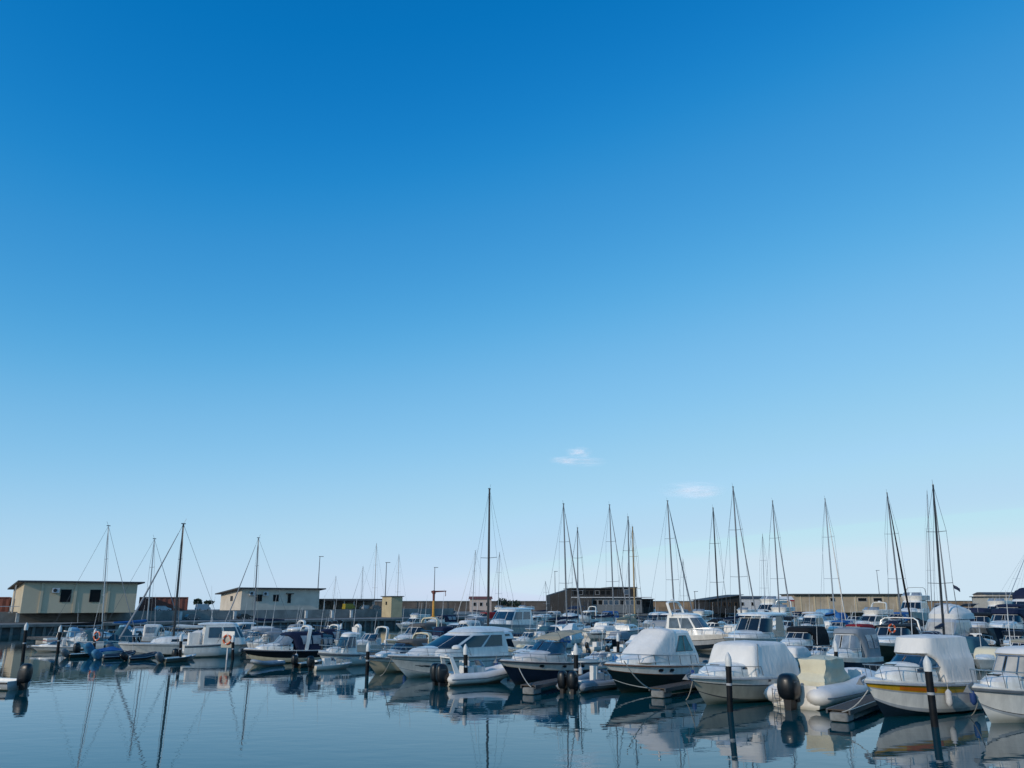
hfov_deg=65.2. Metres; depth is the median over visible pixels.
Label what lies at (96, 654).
inflatable boat
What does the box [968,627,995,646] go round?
open motorboat
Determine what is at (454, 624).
cabin cruiser
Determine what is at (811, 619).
cabin cruiser
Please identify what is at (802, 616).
motor cruiser
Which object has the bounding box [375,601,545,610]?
breakwater wall
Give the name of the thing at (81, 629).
motor cruiser
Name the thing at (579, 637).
open motorboat
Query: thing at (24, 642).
mooring piling
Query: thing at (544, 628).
motor cruiser
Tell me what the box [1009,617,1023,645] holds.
motor cruiser
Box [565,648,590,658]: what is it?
open motorboat
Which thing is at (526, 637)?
motor cruiser
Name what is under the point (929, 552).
sailing boat
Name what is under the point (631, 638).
motor cruiser
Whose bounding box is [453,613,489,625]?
motor cruiser
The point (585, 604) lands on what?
doorway
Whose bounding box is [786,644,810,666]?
motor cruiser
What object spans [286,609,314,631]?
motor cruiser
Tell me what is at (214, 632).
side window
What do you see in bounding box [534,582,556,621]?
sailing boat
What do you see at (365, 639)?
motor cruiser
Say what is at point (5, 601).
steel shed
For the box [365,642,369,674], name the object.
mooring piling
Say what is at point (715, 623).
motor cruiser
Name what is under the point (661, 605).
building
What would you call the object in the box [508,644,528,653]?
inflatable boat
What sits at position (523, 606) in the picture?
cabin cruiser
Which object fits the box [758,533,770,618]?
sailing boat
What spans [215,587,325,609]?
quay building
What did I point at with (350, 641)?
side window
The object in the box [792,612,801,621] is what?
motor cruiser
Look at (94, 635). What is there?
lifebuoy
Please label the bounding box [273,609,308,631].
motor cruiser
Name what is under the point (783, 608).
cabin cruiser
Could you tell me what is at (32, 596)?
quay building
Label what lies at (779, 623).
side window
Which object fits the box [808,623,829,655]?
motor cruiser
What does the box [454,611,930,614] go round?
quay yard
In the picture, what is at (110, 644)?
open motorboat
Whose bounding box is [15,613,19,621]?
power pedestal
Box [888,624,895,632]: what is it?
lifebuoy
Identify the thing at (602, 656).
motor cruiser
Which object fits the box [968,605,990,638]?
motor cruiser
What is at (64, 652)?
open motorboat
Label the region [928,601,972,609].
breakwater wall
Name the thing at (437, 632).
motor cruiser
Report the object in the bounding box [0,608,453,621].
quay retaining wall
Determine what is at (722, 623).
sailing boat
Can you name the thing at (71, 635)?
sailing boat
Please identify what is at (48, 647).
motor cruiser
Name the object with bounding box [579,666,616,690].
inflatable boat
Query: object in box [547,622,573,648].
motor cruiser
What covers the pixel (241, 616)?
parked car
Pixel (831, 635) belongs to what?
motor cruiser
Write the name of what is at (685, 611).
motor cruiser
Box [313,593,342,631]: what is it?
motor cruiser
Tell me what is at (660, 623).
motor cruiser
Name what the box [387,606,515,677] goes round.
cabin cruiser
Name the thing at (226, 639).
lifebuoy
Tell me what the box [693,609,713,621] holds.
cabin cruiser
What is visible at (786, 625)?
motor cruiser
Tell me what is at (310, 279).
sky
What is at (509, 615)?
cabin cruiser
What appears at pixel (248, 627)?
side window
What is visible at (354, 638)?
side window
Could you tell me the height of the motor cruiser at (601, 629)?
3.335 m
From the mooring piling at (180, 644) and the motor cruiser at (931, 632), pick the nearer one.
the motor cruiser at (931, 632)
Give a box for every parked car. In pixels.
[154,606,171,610]
[184,614,200,619]
[195,604,210,609]
[236,614,252,618]
[342,604,355,608]
[359,605,369,608]
[369,605,381,608]
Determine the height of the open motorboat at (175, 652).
1.382 m
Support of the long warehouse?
on the quay apron
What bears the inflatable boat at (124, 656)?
on the water
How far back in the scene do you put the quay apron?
128.38 m
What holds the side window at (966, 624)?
in the cabin cruiser at (965, 616)
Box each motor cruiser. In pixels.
[27,622,82,651]
[63,603,106,650]
[66,626,99,636]
[142,600,177,640]
[169,604,198,635]
[236,606,255,630]
[239,612,324,662]
[242,612,255,640]
[247,595,282,647]
[247,611,281,640]
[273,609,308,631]
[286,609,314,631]
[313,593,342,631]
[316,609,346,646]
[320,600,332,649]
[334,601,365,644]
[356,615,389,652]
[359,615,434,672]
[370,630,389,654]
[381,612,403,649]
[386,606,446,647]
[421,598,454,638]
[426,607,456,623]
[446,601,480,627]
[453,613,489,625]
[474,611,495,620]
[493,617,606,684]
[509,620,537,653]
[512,617,550,646]
[530,611,558,639]
[532,614,547,625]
[546,607,560,613]
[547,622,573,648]
[549,615,574,625]
[560,606,584,616]
[579,606,601,621]
[579,633,619,661]
[584,612,595,626]
[586,612,616,639]
[597,611,618,621]
[604,624,630,645]
[610,604,637,626]
[625,622,638,646]
[634,616,646,626]
[646,620,666,628]
[671,604,688,612]
[683,616,799,704]
[706,618,724,630]
[722,612,787,641]
[722,613,737,624]
[773,616,798,636]
[776,621,831,650]
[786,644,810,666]
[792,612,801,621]
[796,612,823,625]
[800,609,833,624]
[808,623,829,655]
[816,609,836,614]
[821,605,883,670]
[825,612,847,619]
[826,608,853,630]
[827,631,833,644]
[842,612,860,622]
[845,609,874,627]
[856,601,982,716]
[874,617,925,660]
[884,620,903,623]
[889,610,911,622]
[919,592,940,634]
[951,621,989,665]
[959,604,976,607]
[964,590,1023,722]
[966,600,991,612]
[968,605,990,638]
[973,623,999,671]
[985,601,1023,646]
[995,596,1023,608]
[1000,619,1023,646]
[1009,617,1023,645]
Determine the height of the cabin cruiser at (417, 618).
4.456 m
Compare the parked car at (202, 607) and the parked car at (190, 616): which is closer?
the parked car at (190, 616)
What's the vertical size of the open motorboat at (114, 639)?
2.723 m
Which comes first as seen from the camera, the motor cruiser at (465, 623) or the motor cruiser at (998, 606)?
the motor cruiser at (465, 623)
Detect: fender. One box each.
[578,662,582,673]
[945,684,952,706]
[969,691,976,704]
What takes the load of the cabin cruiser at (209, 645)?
on the water
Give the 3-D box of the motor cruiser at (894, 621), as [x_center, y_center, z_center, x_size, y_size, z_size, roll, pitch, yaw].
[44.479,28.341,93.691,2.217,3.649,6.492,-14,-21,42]
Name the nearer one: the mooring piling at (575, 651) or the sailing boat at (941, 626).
the mooring piling at (575, 651)
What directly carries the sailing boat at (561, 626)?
on the water
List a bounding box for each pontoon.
[27,636,609,673]
[520,673,584,694]
[649,680,695,697]
[826,694,876,721]
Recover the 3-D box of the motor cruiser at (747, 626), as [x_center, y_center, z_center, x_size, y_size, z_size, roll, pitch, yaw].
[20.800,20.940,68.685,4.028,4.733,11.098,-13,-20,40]
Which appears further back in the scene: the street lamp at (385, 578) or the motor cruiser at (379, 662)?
the street lamp at (385, 578)
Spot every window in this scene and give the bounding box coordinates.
[59,589,71,601]
[89,590,100,601]
[208,627,221,637]
[223,627,238,636]
[244,625,250,629]
[346,637,352,647]
[352,637,355,647]
[461,635,489,647]
[484,635,502,646]
[514,612,522,619]
[523,612,530,618]
[669,618,678,627]
[676,635,692,651]
[678,618,692,628]
[745,616,750,628]
[776,616,783,630]
[956,622,963,633]
[964,622,970,632]
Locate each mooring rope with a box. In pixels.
[624,661,659,690]
[842,690,867,711]
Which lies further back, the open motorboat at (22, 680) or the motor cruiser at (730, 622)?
the motor cruiser at (730, 622)
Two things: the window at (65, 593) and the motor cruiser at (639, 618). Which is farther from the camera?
the window at (65, 593)
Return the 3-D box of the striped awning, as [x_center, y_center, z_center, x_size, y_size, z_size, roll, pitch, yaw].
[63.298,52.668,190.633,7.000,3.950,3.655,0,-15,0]
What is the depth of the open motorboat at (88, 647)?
64.19 m
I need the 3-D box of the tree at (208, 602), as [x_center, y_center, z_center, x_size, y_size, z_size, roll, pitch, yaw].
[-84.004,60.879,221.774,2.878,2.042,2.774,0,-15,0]
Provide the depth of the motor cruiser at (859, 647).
49.31 m
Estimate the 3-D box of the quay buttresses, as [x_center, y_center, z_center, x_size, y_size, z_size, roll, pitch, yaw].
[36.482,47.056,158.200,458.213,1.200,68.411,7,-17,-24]
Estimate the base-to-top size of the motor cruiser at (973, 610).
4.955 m
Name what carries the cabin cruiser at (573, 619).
on the water
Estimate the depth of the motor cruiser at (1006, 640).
66.72 m
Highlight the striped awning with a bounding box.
[765,596,794,606]
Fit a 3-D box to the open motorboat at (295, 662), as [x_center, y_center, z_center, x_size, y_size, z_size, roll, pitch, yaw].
[-13.893,18.950,54.279,0.922,1.248,2.850,-9,-17,29]
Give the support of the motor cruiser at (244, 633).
on the water
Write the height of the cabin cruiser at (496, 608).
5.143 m
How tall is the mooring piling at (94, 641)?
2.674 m
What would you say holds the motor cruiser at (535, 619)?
on the water
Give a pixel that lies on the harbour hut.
(391, 606)
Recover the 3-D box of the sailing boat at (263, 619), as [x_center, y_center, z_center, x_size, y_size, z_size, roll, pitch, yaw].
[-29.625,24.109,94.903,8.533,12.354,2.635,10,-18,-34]
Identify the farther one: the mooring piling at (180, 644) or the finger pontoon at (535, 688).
the mooring piling at (180, 644)
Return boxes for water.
[0,601,1023,767]
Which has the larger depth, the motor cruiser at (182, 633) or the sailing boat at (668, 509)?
the sailing boat at (668, 509)
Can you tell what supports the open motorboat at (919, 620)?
on the water
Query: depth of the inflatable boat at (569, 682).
38.58 m
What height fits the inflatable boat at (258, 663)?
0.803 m
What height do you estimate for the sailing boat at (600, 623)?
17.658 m
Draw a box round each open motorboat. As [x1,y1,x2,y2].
[0,663,32,690]
[60,648,88,657]
[73,643,84,652]
[83,642,123,656]
[103,626,141,647]
[106,642,114,647]
[155,652,191,662]
[172,648,195,659]
[291,655,321,667]
[307,656,351,670]
[525,615,559,631]
[562,623,583,644]
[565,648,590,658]
[582,633,611,651]
[600,640,629,654]
[609,654,618,660]
[904,618,926,627]
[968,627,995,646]
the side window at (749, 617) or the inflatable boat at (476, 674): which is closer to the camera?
the inflatable boat at (476, 674)
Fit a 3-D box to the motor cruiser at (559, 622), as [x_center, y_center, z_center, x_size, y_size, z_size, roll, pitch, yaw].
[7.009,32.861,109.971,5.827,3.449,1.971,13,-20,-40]
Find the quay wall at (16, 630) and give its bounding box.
[1,614,888,634]
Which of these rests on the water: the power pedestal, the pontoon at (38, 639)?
the pontoon at (38, 639)
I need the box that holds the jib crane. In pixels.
[431,590,445,616]
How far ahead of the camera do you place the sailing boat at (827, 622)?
109.71 m
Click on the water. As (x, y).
(61, 711)
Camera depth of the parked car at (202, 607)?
143.22 m
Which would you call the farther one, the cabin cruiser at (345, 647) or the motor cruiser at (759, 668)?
the cabin cruiser at (345, 647)
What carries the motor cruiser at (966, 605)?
on the water
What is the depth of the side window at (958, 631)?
68.40 m
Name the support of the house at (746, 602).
on the quay road
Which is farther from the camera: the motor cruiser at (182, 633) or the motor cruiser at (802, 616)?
the motor cruiser at (802, 616)
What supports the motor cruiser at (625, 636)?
on the water
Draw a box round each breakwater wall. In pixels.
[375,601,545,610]
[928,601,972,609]
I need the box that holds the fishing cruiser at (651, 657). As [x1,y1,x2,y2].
[598,609,708,692]
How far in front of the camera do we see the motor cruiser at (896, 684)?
31.60 m
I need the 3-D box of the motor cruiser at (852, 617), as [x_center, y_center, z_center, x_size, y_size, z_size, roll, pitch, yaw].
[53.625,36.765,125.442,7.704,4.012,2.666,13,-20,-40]
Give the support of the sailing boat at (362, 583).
on the water
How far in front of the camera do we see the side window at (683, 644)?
40.84 m
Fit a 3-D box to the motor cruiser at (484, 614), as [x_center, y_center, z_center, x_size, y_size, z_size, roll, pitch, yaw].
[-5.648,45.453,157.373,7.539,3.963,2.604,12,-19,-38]
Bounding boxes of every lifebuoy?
[93,631,100,640]
[221,631,234,659]
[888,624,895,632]
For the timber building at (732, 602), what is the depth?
193.95 m
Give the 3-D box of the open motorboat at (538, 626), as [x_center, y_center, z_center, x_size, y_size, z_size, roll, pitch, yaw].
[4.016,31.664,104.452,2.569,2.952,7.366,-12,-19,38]
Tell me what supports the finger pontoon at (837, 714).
on the water
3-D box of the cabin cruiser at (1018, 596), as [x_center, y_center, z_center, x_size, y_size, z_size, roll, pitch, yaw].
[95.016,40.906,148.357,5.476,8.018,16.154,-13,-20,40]
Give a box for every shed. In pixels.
[0,597,11,611]
[138,597,188,610]
[319,599,381,609]
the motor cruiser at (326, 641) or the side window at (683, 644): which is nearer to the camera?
the side window at (683, 644)
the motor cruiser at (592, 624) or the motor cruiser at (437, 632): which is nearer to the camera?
the motor cruiser at (437, 632)
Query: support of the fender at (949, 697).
hanging from the motor cruiser at (896, 684)
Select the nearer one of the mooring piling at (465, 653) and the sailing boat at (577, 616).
the mooring piling at (465, 653)
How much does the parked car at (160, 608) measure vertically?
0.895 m
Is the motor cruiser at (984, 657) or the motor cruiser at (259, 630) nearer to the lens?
the motor cruiser at (984, 657)
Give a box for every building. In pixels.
[0,580,144,612]
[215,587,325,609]
[653,601,693,610]
[693,594,743,612]
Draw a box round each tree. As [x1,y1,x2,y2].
[193,598,202,604]
[204,600,214,604]
[496,598,507,606]
[508,599,521,606]
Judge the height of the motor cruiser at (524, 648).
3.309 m
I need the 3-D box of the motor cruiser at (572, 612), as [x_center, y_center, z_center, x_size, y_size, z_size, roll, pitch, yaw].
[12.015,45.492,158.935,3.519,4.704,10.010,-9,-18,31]
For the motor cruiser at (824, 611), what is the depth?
157.95 m
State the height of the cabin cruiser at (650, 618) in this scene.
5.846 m
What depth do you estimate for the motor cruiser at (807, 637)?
60.82 m
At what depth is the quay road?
135.14 m
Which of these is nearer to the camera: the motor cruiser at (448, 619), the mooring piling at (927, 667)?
the mooring piling at (927, 667)
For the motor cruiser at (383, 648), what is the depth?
57.72 m
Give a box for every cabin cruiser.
[178,622,252,657]
[318,632,365,665]
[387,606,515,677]
[396,603,429,629]
[447,607,459,627]
[484,599,537,634]
[493,603,510,611]
[518,605,534,608]
[556,607,582,622]
[640,600,666,626]
[660,590,731,650]
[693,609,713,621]
[728,608,757,617]
[755,596,786,617]
[769,600,797,625]
[797,603,829,637]
[850,601,893,624]
[898,587,929,620]
[925,596,975,635]
[987,593,1011,609]
[1011,588,1023,603]
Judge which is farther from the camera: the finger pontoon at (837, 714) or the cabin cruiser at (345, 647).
the cabin cruiser at (345, 647)
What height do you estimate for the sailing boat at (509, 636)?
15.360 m
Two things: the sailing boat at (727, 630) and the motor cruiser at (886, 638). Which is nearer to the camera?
the motor cruiser at (886, 638)
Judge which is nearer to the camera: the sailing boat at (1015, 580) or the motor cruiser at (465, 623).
the motor cruiser at (465, 623)
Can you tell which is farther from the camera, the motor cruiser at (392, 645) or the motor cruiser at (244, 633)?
the motor cruiser at (244, 633)
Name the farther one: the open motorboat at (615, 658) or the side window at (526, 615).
the side window at (526, 615)
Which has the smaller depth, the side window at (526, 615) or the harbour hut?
the side window at (526, 615)
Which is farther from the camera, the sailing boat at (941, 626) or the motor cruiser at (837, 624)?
the motor cruiser at (837, 624)
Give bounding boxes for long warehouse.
[779,594,903,611]
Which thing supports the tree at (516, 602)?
on the quay yard
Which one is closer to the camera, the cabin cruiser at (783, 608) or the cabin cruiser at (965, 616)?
the cabin cruiser at (965, 616)
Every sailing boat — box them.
[43,525,134,643]
[104,538,181,637]
[118,520,217,655]
[225,537,290,632]
[353,568,364,598]
[360,544,382,604]
[386,556,407,608]
[457,551,489,615]
[463,485,528,646]
[490,553,508,608]
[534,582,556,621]
[537,503,583,631]
[556,527,590,627]
[581,504,628,636]
[605,514,643,637]
[622,526,643,617]
[643,500,692,628]
[677,562,688,611]
[704,505,728,626]
[710,486,758,632]
[758,500,792,627]
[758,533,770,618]
[820,498,845,628]
[885,492,914,623]
[925,494,937,609]
[926,482,961,635]
[998,555,1023,600]
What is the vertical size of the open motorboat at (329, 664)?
1.344 m
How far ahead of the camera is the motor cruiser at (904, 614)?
134.48 m
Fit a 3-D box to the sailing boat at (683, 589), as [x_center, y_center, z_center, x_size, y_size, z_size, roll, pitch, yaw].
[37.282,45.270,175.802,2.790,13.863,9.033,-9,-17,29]
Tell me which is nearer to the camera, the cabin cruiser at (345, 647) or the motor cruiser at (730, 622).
the cabin cruiser at (345, 647)
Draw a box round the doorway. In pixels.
[583,602,589,610]
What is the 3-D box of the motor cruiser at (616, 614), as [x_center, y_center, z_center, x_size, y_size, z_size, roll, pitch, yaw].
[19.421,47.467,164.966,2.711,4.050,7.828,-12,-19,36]
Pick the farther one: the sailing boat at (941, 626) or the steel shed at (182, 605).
the steel shed at (182, 605)
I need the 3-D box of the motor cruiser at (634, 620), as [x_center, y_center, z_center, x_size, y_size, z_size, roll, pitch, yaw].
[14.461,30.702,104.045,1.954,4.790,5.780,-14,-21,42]
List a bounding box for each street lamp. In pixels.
[318,556,323,587]
[385,562,389,595]
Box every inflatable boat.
[91,649,135,659]
[119,651,156,660]
[250,659,285,666]
[430,645,508,686]
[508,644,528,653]
[556,670,604,693]
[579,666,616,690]
[763,655,874,710]
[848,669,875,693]
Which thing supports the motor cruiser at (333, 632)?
on the water
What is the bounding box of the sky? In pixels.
[0,0,1023,600]
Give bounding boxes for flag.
[953,585,959,603]
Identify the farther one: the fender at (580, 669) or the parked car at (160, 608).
the parked car at (160, 608)
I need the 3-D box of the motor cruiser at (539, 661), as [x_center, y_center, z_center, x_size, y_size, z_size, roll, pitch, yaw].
[2.034,14.728,44.445,7.991,4.122,2.772,14,-20,-41]
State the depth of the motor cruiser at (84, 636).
71.90 m
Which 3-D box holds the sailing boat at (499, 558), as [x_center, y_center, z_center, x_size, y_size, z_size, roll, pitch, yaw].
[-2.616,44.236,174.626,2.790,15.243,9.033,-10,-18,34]
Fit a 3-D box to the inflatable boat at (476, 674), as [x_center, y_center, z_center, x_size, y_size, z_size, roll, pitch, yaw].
[-1.999,15.545,43.349,5.113,2.685,1.930,10,-18,-33]
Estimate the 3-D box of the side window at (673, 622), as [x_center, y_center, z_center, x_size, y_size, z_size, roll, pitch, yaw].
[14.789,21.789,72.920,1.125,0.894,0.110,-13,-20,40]
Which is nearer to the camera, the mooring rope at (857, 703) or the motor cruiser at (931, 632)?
the mooring rope at (857, 703)
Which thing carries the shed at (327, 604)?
on the quay promenade
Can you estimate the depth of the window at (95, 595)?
120.07 m
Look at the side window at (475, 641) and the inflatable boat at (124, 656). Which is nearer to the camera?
the side window at (475, 641)
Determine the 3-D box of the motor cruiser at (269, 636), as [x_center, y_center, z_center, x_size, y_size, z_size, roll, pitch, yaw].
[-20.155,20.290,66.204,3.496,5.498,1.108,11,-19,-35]
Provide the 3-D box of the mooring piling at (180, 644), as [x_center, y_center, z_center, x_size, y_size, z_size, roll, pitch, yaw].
[-24.697,19.922,59.581,0.344,2.552,0.258,0,-15,0]
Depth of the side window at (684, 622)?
72.19 m
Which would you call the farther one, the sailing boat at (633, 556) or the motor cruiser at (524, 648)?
the sailing boat at (633, 556)
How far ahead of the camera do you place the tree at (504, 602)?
219.61 m
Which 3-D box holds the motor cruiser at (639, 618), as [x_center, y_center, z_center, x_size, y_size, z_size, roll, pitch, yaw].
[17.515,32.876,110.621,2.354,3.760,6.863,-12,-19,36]
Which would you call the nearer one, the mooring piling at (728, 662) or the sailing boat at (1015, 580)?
the mooring piling at (728, 662)
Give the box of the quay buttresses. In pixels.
[0,615,888,634]
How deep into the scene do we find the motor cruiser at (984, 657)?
50.94 m
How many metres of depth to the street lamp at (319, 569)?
167.67 m
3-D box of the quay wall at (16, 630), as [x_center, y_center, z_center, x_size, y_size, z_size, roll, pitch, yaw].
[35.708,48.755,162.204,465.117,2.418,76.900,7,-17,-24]
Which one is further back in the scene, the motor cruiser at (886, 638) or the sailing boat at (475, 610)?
the sailing boat at (475, 610)
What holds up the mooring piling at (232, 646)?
in the water
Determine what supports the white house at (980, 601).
on the quay yard
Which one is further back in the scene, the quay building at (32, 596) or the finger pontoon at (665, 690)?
the quay building at (32, 596)
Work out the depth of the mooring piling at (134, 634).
67.58 m
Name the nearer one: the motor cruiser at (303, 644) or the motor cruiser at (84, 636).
the motor cruiser at (303, 644)
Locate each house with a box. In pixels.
[469,596,492,611]
[741,596,761,608]
[969,596,1012,607]
[972,592,1013,595]
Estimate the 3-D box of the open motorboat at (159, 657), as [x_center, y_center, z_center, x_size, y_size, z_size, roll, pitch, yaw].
[-24.763,20.226,58.569,0.999,1.320,3.237,-8,-17,27]
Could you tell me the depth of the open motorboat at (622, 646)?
62.05 m
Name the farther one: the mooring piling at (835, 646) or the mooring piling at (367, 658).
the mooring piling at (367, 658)
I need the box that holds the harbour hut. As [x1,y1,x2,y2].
[381,596,403,616]
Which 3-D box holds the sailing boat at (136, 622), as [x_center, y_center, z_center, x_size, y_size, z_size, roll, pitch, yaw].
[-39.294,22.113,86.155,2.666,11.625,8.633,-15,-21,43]
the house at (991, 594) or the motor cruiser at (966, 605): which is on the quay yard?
the house at (991, 594)
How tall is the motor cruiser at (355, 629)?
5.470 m
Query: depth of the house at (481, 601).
214.11 m
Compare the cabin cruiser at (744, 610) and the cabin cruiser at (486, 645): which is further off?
the cabin cruiser at (744, 610)
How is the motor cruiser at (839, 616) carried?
on the water
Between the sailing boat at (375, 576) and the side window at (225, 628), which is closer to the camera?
the side window at (225, 628)
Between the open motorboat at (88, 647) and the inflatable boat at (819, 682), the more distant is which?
the open motorboat at (88, 647)
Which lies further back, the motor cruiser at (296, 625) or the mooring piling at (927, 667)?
the motor cruiser at (296, 625)
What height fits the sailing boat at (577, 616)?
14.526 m
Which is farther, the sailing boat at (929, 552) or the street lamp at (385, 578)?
the sailing boat at (929, 552)
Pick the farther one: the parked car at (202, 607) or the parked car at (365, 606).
the parked car at (365, 606)
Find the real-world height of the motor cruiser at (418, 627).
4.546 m
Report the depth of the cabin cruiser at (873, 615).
110.06 m
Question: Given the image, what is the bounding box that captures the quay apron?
[0,613,862,627]
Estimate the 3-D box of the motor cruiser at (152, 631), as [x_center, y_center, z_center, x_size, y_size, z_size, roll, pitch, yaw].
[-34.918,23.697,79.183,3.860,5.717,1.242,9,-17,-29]
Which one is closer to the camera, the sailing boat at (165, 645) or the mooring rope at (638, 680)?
the mooring rope at (638, 680)
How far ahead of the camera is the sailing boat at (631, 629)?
96.59 m
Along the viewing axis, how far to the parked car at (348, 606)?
155.87 m
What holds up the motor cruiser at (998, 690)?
on the water
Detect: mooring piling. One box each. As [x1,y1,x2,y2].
[21,623,27,661]
[56,625,61,653]
[93,628,96,648]
[132,628,135,641]
[179,634,182,656]
[231,635,234,659]
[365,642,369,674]
[463,644,467,672]
[573,643,578,673]
[616,633,619,654]
[725,652,732,711]
[833,641,837,656]
[923,656,938,727]
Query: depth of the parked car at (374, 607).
158.99 m
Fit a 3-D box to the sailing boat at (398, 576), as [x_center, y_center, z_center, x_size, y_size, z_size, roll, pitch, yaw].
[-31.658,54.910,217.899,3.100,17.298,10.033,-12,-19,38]
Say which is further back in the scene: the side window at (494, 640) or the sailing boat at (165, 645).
the sailing boat at (165, 645)
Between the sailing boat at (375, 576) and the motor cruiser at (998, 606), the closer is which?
the motor cruiser at (998, 606)
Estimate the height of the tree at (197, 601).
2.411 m
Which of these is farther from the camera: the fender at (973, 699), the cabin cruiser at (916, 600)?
the cabin cruiser at (916, 600)
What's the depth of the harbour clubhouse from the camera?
198.53 m
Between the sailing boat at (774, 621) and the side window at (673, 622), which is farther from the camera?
the sailing boat at (774, 621)
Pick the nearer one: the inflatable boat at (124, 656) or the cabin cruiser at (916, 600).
the inflatable boat at (124, 656)
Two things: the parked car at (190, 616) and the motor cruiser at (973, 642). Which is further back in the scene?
the parked car at (190, 616)
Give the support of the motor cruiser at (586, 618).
on the water
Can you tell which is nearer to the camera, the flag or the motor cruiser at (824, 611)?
the flag
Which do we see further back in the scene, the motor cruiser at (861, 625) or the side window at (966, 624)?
the motor cruiser at (861, 625)
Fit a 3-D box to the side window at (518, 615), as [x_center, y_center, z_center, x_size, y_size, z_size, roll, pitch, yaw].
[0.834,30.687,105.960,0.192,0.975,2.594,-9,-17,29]
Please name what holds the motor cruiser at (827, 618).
on the water
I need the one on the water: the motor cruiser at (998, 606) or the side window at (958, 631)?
the motor cruiser at (998, 606)
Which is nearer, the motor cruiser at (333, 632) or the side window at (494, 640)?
the side window at (494, 640)
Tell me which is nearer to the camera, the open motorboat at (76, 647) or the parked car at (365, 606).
the open motorboat at (76, 647)
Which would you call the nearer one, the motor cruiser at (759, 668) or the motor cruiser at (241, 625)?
the motor cruiser at (759, 668)
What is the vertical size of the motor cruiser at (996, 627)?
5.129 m
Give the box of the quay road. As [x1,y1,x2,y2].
[0,612,862,622]
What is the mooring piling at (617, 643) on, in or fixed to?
in the water
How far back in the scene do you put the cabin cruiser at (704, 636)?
71.64 m
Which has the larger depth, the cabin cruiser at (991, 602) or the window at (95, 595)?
the cabin cruiser at (991, 602)
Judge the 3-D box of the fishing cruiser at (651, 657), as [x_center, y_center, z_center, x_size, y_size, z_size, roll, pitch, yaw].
[7.244,13.597,40.752,7.969,4.341,2.636,12,-19,-38]
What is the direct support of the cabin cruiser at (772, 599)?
on the water
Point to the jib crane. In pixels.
(433, 592)
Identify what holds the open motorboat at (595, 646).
on the water
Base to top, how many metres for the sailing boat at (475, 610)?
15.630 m
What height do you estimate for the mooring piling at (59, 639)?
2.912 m
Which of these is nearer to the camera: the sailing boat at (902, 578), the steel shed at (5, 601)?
the sailing boat at (902, 578)
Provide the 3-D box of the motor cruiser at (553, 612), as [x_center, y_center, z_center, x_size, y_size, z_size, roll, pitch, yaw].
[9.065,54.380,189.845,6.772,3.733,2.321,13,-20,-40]
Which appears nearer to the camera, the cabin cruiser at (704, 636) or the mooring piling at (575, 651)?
the mooring piling at (575, 651)
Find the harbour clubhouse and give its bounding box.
[546,587,654,612]

